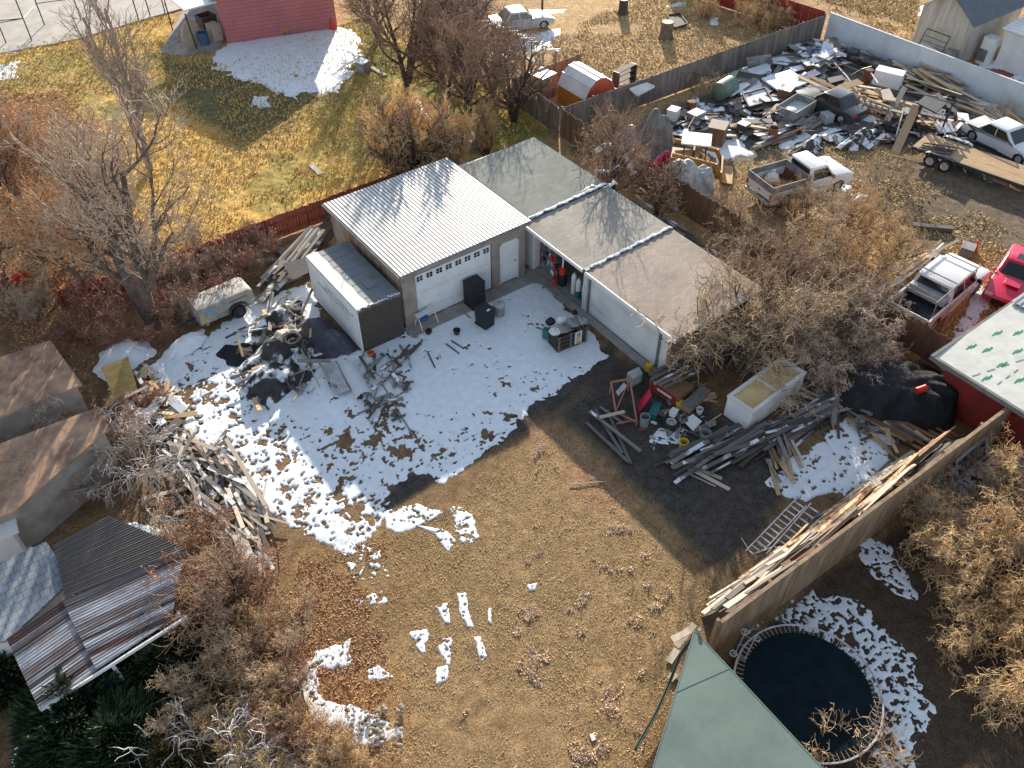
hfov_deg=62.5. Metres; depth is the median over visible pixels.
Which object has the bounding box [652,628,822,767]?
green roof hut
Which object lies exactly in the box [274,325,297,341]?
tan sheet
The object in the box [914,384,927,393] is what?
red fuel can
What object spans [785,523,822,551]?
wooden board
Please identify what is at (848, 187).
snow
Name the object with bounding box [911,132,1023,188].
flatbed trailer
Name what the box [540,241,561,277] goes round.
storage rack
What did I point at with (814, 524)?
wooden board
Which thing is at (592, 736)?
paper scrap
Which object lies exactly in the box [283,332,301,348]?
tyre
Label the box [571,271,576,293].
gas cylinder
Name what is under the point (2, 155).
orange leaf tree
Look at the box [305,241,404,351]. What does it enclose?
truck box
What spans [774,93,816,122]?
open skip
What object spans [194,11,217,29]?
storage box
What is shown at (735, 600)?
wooden board
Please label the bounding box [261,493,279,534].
wooden board
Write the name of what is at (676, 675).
wooden board
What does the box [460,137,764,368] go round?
garage row
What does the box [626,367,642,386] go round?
grey box lid
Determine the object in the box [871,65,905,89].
white appliance
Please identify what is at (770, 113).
steel pipe
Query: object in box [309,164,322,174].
paving slab
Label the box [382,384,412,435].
wooden board
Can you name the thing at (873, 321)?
thicket bush
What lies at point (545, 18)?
sedan car
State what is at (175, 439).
wooden board
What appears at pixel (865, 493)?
wooden board
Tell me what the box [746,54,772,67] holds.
leaning sheet
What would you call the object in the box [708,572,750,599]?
wooden board
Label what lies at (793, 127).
tyre
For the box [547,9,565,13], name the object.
snow
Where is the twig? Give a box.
[570,481,606,484]
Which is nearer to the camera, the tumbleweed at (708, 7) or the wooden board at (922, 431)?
the wooden board at (922, 431)
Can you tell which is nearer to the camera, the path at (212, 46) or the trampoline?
the trampoline
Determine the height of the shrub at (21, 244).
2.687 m
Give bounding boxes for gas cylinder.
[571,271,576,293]
[575,277,581,298]
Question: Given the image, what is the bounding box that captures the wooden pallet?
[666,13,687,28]
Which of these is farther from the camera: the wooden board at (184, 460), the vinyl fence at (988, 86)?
the vinyl fence at (988, 86)
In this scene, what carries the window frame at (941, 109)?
in the lattice stand at (947, 114)
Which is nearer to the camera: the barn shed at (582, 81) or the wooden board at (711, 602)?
the wooden board at (711, 602)
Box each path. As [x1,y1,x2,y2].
[160,4,225,55]
[404,267,659,375]
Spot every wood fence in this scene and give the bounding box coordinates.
[56,238,226,313]
[222,166,411,257]
[511,52,581,95]
[513,78,559,135]
[560,13,825,134]
[562,108,764,259]
[708,407,1011,653]
[764,234,952,364]
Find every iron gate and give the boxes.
[955,131,1000,155]
[968,123,1012,146]
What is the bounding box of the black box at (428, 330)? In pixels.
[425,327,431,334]
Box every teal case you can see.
[542,326,547,339]
[649,401,660,420]
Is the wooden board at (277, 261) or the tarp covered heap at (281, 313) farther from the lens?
the wooden board at (277, 261)
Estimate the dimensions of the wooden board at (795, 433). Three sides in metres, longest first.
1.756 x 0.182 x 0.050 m
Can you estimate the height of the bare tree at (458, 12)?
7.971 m
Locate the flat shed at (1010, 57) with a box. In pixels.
[994,16,1023,76]
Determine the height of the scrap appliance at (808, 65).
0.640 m
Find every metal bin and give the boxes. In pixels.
[492,300,505,317]
[946,47,958,56]
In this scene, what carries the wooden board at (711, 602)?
on the wooden board
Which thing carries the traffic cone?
on the snow at (231, 52)
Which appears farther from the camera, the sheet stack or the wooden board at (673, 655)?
the sheet stack
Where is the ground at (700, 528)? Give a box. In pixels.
[0,0,1023,767]
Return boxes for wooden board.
[142,482,203,500]
[155,469,187,488]
[169,505,208,522]
[170,457,204,490]
[171,449,183,480]
[173,447,196,474]
[174,431,177,451]
[179,427,199,461]
[179,518,231,539]
[184,482,231,517]
[190,429,228,474]
[190,453,215,494]
[199,471,235,504]
[199,487,220,499]
[202,440,246,461]
[207,466,246,484]
[208,454,212,479]
[210,536,258,538]
[211,457,237,487]
[214,529,252,543]
[216,447,239,469]
[219,517,248,558]
[220,500,259,516]
[223,435,267,506]
[224,498,228,549]
[226,477,257,501]
[226,487,244,528]
[232,533,258,567]
[233,465,236,488]
[235,486,239,533]
[238,474,252,516]
[243,527,273,569]
[255,279,277,301]
[256,483,268,534]
[257,524,261,571]
[260,231,304,278]
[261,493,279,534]
[264,231,308,276]
[268,225,312,277]
[272,228,312,278]
[272,258,289,274]
[273,229,312,275]
[273,273,287,290]
[275,225,317,279]
[275,230,314,277]
[275,257,285,275]
[276,247,299,258]
[279,227,317,276]
[284,228,320,276]
[286,229,324,277]
[295,230,319,259]
[300,349,319,387]
[307,237,323,255]
[318,363,329,378]
[321,227,333,244]
[370,66,386,76]
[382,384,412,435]
[585,421,629,462]
[588,410,641,451]
[594,409,622,452]
[599,406,623,424]
[599,410,624,418]
[606,409,631,463]
[649,206,685,234]
[649,361,671,375]
[651,362,682,379]
[653,365,688,384]
[653,458,671,467]
[658,367,694,385]
[662,371,699,388]
[665,446,703,463]
[666,648,679,663]
[667,672,678,681]
[668,428,743,457]
[669,422,741,454]
[669,439,709,464]
[670,451,709,469]
[670,628,691,641]
[673,426,754,476]
[673,459,704,483]
[673,622,696,648]
[677,230,722,255]
[677,449,746,477]
[681,444,758,464]
[686,471,715,486]
[688,467,730,490]
[691,465,722,479]
[694,421,766,457]
[695,421,767,468]
[699,426,742,451]
[700,441,722,451]
[701,438,759,469]
[701,545,791,614]
[706,591,727,605]
[708,420,781,458]
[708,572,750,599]
[710,461,729,473]
[710,597,727,609]
[713,421,758,459]
[713,439,771,455]
[719,428,763,449]
[723,572,775,608]
[725,550,784,600]
[727,425,787,458]
[730,425,772,454]
[730,565,761,588]
[731,434,781,463]
[733,448,748,456]
[735,532,810,604]
[738,445,766,467]
[743,554,790,584]
[744,560,796,594]
[748,550,778,572]
[753,442,784,460]
[753,539,787,555]
[756,531,817,577]
[758,535,791,563]
[762,416,806,437]
[763,426,799,450]
[765,397,835,426]
[765,533,820,565]
[766,413,817,439]
[768,459,780,495]
[769,415,824,443]
[770,525,808,555]
[774,427,805,445]
[775,412,827,425]
[775,534,819,568]
[777,412,793,419]
[778,402,831,426]
[778,523,808,551]
[780,543,820,566]
[785,387,835,419]
[785,506,858,570]
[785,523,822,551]
[786,528,812,545]
[789,391,834,418]
[790,392,836,418]
[790,505,861,558]
[791,416,828,439]
[793,420,823,447]
[803,413,850,434]
[803,493,873,557]
[803,520,818,533]
[804,408,840,429]
[806,485,871,533]
[808,494,860,539]
[809,486,887,545]
[809,505,838,526]
[810,502,841,519]
[811,509,851,541]
[814,496,848,519]
[818,401,839,413]
[819,498,865,532]
[819,508,836,520]
[828,407,851,414]
[837,484,863,507]
[840,487,873,516]
[843,481,865,498]
[851,453,918,519]
[851,504,868,517]
[854,487,892,512]
[858,414,905,441]
[858,465,913,515]
[862,414,913,442]
[863,466,891,485]
[864,460,892,483]
[868,444,941,481]
[869,465,898,486]
[870,272,888,286]
[873,451,923,492]
[873,471,896,489]
[874,450,915,475]
[877,464,916,491]
[877,466,908,490]
[878,272,913,293]
[880,431,946,480]
[885,420,930,442]
[890,104,918,154]
[890,425,922,442]
[893,439,935,486]
[899,421,941,440]
[900,423,978,469]
[901,255,929,282]
[910,437,946,465]
[911,222,953,231]
[911,426,955,464]
[911,443,921,449]
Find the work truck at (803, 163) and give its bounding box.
[744,151,852,207]
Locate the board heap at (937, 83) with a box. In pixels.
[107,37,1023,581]
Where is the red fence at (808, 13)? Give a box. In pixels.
[704,0,825,27]
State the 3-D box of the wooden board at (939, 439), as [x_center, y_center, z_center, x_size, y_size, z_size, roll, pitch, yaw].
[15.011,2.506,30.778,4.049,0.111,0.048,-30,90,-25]
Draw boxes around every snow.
[0,61,19,81]
[128,522,162,535]
[138,282,608,554]
[212,27,364,98]
[251,96,270,108]
[300,639,402,749]
[341,545,388,579]
[355,591,387,605]
[368,665,391,679]
[384,504,442,532]
[409,629,428,652]
[418,526,454,550]
[436,603,449,622]
[436,665,448,684]
[438,638,452,664]
[450,506,478,543]
[457,593,472,626]
[474,636,486,660]
[488,608,491,622]
[490,29,560,57]
[527,583,536,590]
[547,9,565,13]
[649,428,686,444]
[667,1,685,6]
[673,112,731,143]
[702,139,753,162]
[710,17,718,24]
[728,64,801,115]
[748,590,936,767]
[764,123,810,149]
[765,415,895,501]
[819,184,851,199]
[823,127,892,145]
[859,538,917,599]
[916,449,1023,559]
[953,285,989,339]
[977,60,1023,82]
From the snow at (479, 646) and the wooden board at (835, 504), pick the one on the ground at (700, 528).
the snow at (479, 646)
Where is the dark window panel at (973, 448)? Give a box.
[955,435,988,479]
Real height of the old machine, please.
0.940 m
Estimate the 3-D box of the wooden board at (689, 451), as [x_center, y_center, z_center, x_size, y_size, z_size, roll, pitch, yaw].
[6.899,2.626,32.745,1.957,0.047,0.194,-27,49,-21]
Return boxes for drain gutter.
[633,636,691,750]
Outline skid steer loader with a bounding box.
[670,131,732,184]
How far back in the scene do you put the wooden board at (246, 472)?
31.86 m
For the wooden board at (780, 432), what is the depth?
33.18 m
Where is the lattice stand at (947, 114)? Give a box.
[911,95,953,130]
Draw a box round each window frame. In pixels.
[921,108,931,115]
[933,109,945,118]
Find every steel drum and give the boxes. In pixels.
[686,99,696,109]
[768,125,779,138]
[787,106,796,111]
[811,49,819,53]
[861,68,873,83]
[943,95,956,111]
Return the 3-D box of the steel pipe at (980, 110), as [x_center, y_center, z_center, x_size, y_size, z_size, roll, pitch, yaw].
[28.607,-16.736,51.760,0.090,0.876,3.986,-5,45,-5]
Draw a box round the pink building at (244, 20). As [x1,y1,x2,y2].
[171,0,336,48]
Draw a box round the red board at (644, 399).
[638,389,651,411]
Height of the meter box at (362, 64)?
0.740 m
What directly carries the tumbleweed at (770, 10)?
on the ground at (700, 528)
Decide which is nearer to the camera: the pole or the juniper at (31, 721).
the juniper at (31, 721)
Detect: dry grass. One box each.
[0,15,547,311]
[301,431,708,767]
[550,0,791,104]
[710,146,1023,341]
[793,0,918,41]
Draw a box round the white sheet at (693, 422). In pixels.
[685,414,701,430]
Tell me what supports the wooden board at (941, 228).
on the ground at (700, 528)
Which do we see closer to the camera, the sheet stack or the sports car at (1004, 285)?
the sports car at (1004, 285)
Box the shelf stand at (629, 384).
[609,378,637,425]
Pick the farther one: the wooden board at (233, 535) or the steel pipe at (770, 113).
the steel pipe at (770, 113)
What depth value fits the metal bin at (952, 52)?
57.63 m
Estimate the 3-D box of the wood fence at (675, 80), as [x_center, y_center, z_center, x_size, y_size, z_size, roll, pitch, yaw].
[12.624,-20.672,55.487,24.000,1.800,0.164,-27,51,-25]
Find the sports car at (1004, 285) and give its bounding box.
[981,244,1023,305]
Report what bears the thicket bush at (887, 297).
on the ground at (700, 528)
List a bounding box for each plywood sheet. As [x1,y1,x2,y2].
[101,357,136,402]
[837,79,863,88]
[880,88,895,101]
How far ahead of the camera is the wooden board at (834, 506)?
30.11 m
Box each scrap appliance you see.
[666,105,680,121]
[686,108,705,125]
[736,119,750,133]
[799,59,814,72]
[819,110,835,124]
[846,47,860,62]
[878,97,887,106]
[900,107,910,123]
[955,112,968,122]
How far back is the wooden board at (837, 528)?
27.81 m
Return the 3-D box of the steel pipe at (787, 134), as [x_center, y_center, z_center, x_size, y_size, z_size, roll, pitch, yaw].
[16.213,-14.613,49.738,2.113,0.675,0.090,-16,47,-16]
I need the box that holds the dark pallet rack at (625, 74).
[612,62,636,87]
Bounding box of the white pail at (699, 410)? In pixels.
[696,406,703,415]
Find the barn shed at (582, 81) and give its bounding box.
[557,61,614,105]
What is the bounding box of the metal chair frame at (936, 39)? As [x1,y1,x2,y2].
[919,28,950,52]
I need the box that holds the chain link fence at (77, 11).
[0,0,172,42]
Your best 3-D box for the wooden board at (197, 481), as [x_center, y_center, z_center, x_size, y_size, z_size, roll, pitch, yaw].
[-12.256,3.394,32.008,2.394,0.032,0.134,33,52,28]
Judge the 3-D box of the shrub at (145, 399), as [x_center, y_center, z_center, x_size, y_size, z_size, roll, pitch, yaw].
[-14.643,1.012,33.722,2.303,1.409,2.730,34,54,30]
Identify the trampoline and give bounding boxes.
[733,624,883,764]
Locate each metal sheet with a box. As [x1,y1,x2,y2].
[283,257,308,278]
[616,383,625,395]
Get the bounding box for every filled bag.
[545,317,555,325]
[549,326,560,335]
[556,314,567,323]
[557,323,571,332]
[564,317,579,327]
[574,314,589,324]
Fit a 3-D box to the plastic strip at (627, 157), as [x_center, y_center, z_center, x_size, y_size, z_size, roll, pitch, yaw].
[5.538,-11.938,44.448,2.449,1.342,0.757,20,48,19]
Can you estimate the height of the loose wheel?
0.212 m
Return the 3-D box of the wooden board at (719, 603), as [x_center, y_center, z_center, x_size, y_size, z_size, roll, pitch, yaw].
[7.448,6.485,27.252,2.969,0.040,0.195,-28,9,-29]
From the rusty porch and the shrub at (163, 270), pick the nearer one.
the rusty porch
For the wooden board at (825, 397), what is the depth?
34.55 m
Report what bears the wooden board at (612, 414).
on the wooden board at (619, 434)
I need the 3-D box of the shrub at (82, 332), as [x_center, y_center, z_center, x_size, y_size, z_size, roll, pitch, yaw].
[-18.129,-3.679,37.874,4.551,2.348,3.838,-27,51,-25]
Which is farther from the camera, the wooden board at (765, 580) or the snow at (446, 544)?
the snow at (446, 544)
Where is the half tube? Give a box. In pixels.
[340,361,372,400]
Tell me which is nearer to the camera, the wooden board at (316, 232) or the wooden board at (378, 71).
the wooden board at (316, 232)
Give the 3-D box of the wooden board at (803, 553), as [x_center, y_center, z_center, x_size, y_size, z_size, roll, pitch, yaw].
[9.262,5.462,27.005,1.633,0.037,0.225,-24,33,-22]
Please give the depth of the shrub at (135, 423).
31.36 m
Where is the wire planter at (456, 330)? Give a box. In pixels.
[453,327,459,334]
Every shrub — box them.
[0,258,56,324]
[0,387,164,504]
[2,208,94,267]
[22,388,79,434]
[34,294,110,367]
[48,228,173,295]
[55,259,156,345]
[66,403,198,516]
[84,389,152,463]
[91,281,177,350]
[108,688,290,767]
[111,379,175,440]
[123,252,197,292]
[128,559,230,652]
[130,255,219,315]
[134,493,195,559]
[140,465,238,558]
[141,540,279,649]
[142,632,225,746]
[144,216,217,261]
[145,600,246,727]
[149,260,209,324]
[149,521,250,581]
[168,230,239,285]
[169,603,295,697]
[171,234,261,291]
[178,664,296,767]
[180,612,243,676]
[185,227,264,278]
[187,621,310,713]
[200,559,280,634]
[205,219,283,264]
[216,602,315,674]
[222,700,330,767]
[227,537,294,599]
[236,221,280,269]
[237,633,319,706]
[246,656,328,757]
[247,689,382,767]
[254,578,320,632]
[300,711,360,767]
[308,716,413,767]
[352,87,465,177]
[416,90,481,165]
[468,98,501,155]
[573,138,653,187]
[577,125,611,166]
[606,104,649,131]
[620,262,828,386]
[685,61,727,99]
[693,252,876,370]
[694,184,751,215]
[759,171,822,222]
[801,692,922,767]
[809,344,898,401]
[864,144,924,191]
[869,199,938,261]
[894,455,953,530]
[985,93,1022,118]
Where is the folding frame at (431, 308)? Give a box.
[414,305,437,330]
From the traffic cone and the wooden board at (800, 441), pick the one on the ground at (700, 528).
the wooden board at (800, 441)
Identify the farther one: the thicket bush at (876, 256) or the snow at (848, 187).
the snow at (848, 187)
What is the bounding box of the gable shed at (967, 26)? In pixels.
[912,0,1023,61]
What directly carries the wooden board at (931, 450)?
on the wooden board at (925, 448)
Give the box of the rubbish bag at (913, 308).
[902,300,918,312]
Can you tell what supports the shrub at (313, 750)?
on the ground at (700, 528)
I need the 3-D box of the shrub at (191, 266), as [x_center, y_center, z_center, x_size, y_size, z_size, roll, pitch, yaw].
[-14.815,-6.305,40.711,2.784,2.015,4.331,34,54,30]
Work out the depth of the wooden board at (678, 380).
34.77 m
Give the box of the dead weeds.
[458,443,686,767]
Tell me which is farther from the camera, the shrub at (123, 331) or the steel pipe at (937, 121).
the steel pipe at (937, 121)
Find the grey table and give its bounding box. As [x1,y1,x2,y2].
[464,132,480,151]
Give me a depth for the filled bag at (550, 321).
37.10 m
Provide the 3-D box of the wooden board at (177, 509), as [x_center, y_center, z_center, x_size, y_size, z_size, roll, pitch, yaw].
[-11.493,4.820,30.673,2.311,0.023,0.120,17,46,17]
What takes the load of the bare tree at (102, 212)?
on the ground at (700, 528)
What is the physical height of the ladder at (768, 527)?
0.579 m
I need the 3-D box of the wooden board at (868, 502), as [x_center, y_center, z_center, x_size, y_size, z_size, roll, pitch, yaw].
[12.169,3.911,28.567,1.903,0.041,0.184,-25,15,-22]
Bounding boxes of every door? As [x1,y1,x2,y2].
[415,245,490,315]
[501,240,516,282]
[589,281,658,364]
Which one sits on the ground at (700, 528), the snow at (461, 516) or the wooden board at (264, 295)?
the snow at (461, 516)
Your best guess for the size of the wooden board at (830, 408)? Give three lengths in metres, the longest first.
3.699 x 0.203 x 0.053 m
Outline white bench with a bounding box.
[920,43,938,51]
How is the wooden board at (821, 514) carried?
on the wooden board at (887, 463)
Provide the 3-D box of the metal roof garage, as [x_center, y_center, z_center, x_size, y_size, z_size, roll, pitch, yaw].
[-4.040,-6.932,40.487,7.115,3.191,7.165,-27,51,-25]
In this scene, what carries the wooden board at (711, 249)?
on the ground at (700, 528)
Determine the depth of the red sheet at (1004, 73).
56.70 m
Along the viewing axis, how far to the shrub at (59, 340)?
36.87 m
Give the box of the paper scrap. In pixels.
[590,733,595,740]
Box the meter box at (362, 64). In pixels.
[355,58,370,73]
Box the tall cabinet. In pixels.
[463,274,485,310]
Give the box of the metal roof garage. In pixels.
[322,157,531,326]
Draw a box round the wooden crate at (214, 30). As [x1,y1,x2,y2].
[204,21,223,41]
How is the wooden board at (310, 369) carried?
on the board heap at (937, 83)
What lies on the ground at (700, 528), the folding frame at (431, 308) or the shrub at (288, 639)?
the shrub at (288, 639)
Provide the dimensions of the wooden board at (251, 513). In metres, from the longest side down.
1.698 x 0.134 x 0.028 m
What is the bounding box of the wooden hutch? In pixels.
[707,119,729,147]
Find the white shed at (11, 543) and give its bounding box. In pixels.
[0,518,26,561]
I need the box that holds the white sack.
[764,169,779,185]
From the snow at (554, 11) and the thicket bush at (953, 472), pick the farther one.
the snow at (554, 11)
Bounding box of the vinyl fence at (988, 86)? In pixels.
[824,12,1023,117]
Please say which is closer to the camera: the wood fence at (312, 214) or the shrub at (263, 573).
the shrub at (263, 573)
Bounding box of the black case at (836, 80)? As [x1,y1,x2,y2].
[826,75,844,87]
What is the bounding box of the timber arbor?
[467,20,560,69]
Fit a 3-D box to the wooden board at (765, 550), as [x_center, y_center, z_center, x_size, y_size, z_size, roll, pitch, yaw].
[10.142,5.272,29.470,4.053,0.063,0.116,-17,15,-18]
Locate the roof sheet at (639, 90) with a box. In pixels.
[629,82,654,96]
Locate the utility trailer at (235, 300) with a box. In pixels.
[177,277,254,326]
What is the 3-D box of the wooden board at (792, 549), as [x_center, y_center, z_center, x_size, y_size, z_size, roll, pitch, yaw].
[8.421,5.907,27.179,3.904,0.118,0.058,-33,93,-26]
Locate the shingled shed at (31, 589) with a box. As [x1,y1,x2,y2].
[0,542,72,675]
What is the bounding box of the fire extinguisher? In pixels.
[552,277,556,285]
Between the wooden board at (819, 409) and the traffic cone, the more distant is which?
the traffic cone
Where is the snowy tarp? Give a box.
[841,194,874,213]
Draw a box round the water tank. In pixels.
[711,75,738,101]
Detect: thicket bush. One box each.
[696,244,854,363]
[696,298,776,360]
[701,193,781,260]
[707,199,835,292]
[749,189,870,325]
[764,325,855,420]
[782,262,916,384]
[784,165,875,259]
[789,204,924,292]
[803,166,886,241]
[827,290,914,373]
[838,264,907,317]
[889,463,1023,613]
[923,490,1023,653]
[925,449,1023,542]
[926,536,1023,683]
[949,576,1023,735]
[960,421,1023,565]
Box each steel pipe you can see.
[759,108,781,119]
[771,127,803,144]
[826,62,850,71]
[833,61,860,94]
[851,66,871,75]
[888,63,915,75]
[895,108,903,137]
[915,120,921,137]
[934,119,946,135]
[962,103,996,119]
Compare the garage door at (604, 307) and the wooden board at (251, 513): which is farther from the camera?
the garage door at (604, 307)
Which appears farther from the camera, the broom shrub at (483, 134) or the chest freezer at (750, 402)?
the broom shrub at (483, 134)
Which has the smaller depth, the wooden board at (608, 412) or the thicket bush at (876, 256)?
the wooden board at (608, 412)
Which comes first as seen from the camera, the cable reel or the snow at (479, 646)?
the snow at (479, 646)
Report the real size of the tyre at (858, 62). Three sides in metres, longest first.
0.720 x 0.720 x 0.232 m
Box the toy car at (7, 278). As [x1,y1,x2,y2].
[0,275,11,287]
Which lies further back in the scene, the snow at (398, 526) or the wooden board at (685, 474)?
the wooden board at (685, 474)
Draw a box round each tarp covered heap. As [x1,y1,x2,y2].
[215,343,259,366]
[235,335,328,407]
[251,299,306,337]
[298,317,356,358]
[614,124,647,158]
[639,108,673,156]
[656,159,713,210]
[788,134,823,155]
[834,126,882,150]
[838,360,958,431]
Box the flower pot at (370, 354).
[367,350,373,356]
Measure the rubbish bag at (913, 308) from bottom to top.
0.480 m
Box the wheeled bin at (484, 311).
[473,301,495,329]
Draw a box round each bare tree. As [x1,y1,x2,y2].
[0,64,224,327]
[0,88,40,254]
[47,0,157,170]
[328,0,410,38]
[334,0,478,86]
[377,0,497,96]
[399,0,485,58]
[418,3,513,120]
[444,0,511,44]
[445,6,571,122]
[447,0,547,96]
[568,93,663,201]
[636,152,690,217]
[718,224,851,328]
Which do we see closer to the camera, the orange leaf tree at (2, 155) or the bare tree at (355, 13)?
the orange leaf tree at (2, 155)
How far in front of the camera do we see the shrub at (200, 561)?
28.16 m
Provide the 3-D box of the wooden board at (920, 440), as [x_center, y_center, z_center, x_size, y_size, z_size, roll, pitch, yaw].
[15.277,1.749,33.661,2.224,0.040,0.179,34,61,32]
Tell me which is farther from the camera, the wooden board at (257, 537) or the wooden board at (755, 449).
the wooden board at (755, 449)
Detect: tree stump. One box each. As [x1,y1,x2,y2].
[617,0,627,15]
[658,19,673,41]
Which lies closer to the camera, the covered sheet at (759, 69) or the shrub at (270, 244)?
the shrub at (270, 244)
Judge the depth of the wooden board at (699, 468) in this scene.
32.19 m
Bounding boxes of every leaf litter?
[0,91,262,356]
[210,539,394,767]
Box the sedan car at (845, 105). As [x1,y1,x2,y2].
[794,85,870,123]
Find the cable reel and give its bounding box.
[181,20,199,46]
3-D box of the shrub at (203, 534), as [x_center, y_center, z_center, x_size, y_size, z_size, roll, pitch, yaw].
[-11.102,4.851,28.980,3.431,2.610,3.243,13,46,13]
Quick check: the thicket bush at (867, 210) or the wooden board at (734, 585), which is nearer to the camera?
the wooden board at (734, 585)
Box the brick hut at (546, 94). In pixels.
[530,67,555,98]
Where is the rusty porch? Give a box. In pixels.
[7,516,189,711]
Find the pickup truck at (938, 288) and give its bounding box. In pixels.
[888,247,989,330]
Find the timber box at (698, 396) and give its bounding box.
[680,385,710,415]
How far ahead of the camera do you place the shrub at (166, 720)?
24.36 m
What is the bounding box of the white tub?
[669,407,678,417]
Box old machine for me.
[777,82,796,102]
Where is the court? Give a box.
[0,0,181,52]
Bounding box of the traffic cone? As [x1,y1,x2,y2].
[329,18,335,29]
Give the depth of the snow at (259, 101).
54.12 m
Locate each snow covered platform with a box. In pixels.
[92,339,156,380]
[159,329,207,362]
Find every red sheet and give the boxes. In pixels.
[650,150,670,169]
[985,68,1013,77]
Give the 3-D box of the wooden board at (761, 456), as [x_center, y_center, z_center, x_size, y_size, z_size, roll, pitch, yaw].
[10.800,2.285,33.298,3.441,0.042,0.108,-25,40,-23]
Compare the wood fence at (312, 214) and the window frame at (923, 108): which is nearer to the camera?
the wood fence at (312, 214)
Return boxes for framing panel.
[858,94,890,120]
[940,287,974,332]
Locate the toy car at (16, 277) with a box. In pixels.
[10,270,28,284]
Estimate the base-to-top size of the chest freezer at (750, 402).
1.140 m
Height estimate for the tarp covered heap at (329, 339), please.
0.860 m
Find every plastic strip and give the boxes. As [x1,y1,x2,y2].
[582,179,617,190]
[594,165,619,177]
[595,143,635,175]
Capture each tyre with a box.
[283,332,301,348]
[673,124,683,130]
[751,112,762,116]
[791,125,801,134]
[827,63,837,71]
[838,130,849,135]
[853,58,863,65]
[884,125,896,133]
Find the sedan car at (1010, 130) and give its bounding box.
[962,115,1023,163]
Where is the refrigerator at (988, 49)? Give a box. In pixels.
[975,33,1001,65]
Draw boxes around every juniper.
[0,649,26,711]
[4,651,137,767]
[11,732,83,767]
[53,682,186,767]
[113,627,211,704]
[122,682,179,762]
[124,719,216,767]
[161,584,208,629]
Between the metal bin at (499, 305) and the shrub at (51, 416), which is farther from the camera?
the metal bin at (499, 305)
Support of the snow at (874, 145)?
on the ground at (700, 528)
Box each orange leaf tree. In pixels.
[0,78,49,209]
[0,99,85,221]
[0,158,128,294]
[0,189,38,301]
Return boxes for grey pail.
[640,412,650,428]
[700,428,711,438]
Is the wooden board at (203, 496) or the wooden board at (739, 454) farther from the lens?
the wooden board at (739, 454)
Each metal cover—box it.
[916,96,946,113]
[934,122,954,133]
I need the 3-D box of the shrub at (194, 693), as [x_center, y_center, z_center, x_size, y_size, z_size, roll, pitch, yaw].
[-8.920,8.484,25.322,2.953,2.469,3.682,34,54,30]
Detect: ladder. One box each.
[745,498,806,559]
[765,503,821,554]
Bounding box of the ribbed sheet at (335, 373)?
[322,360,350,394]
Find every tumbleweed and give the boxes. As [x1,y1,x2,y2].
[689,0,720,20]
[732,0,783,30]
[748,0,783,21]
[757,2,799,34]
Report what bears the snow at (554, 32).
on the ground at (700, 528)
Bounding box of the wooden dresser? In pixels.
[648,368,692,406]
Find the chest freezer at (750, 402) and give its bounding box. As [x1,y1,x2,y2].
[724,358,806,428]
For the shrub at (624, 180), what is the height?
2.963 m
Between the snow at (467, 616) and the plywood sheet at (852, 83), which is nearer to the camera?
the snow at (467, 616)
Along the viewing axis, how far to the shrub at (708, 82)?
54.21 m
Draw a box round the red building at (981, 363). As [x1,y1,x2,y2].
[929,293,1023,459]
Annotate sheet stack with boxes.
[981,100,1004,118]
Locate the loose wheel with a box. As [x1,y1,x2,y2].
[662,416,679,430]
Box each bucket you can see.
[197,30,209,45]
[417,307,427,321]
[645,362,652,371]
[676,399,683,410]
[679,438,688,446]
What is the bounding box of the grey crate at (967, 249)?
[958,240,977,259]
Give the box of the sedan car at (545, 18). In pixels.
[487,4,554,34]
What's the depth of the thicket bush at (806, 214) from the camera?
40.91 m
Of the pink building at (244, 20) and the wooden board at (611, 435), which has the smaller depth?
the wooden board at (611, 435)
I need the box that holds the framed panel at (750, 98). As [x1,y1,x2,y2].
[742,87,772,107]
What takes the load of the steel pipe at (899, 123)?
on the board heap at (937, 83)
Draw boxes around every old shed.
[0,340,88,442]
[0,408,121,546]
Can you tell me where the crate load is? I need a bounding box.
[548,325,587,352]
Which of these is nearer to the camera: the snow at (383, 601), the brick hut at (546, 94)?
the snow at (383, 601)
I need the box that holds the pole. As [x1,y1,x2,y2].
[238,369,269,409]
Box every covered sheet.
[739,80,761,95]
[747,63,771,74]
[761,69,806,90]
[811,49,828,62]
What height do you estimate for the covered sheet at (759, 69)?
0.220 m
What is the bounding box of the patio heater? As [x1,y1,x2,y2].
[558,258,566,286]
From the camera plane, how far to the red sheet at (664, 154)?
48.12 m
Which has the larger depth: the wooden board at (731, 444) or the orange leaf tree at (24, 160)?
the orange leaf tree at (24, 160)
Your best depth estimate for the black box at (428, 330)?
37.88 m
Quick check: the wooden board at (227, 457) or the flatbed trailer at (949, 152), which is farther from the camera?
the flatbed trailer at (949, 152)

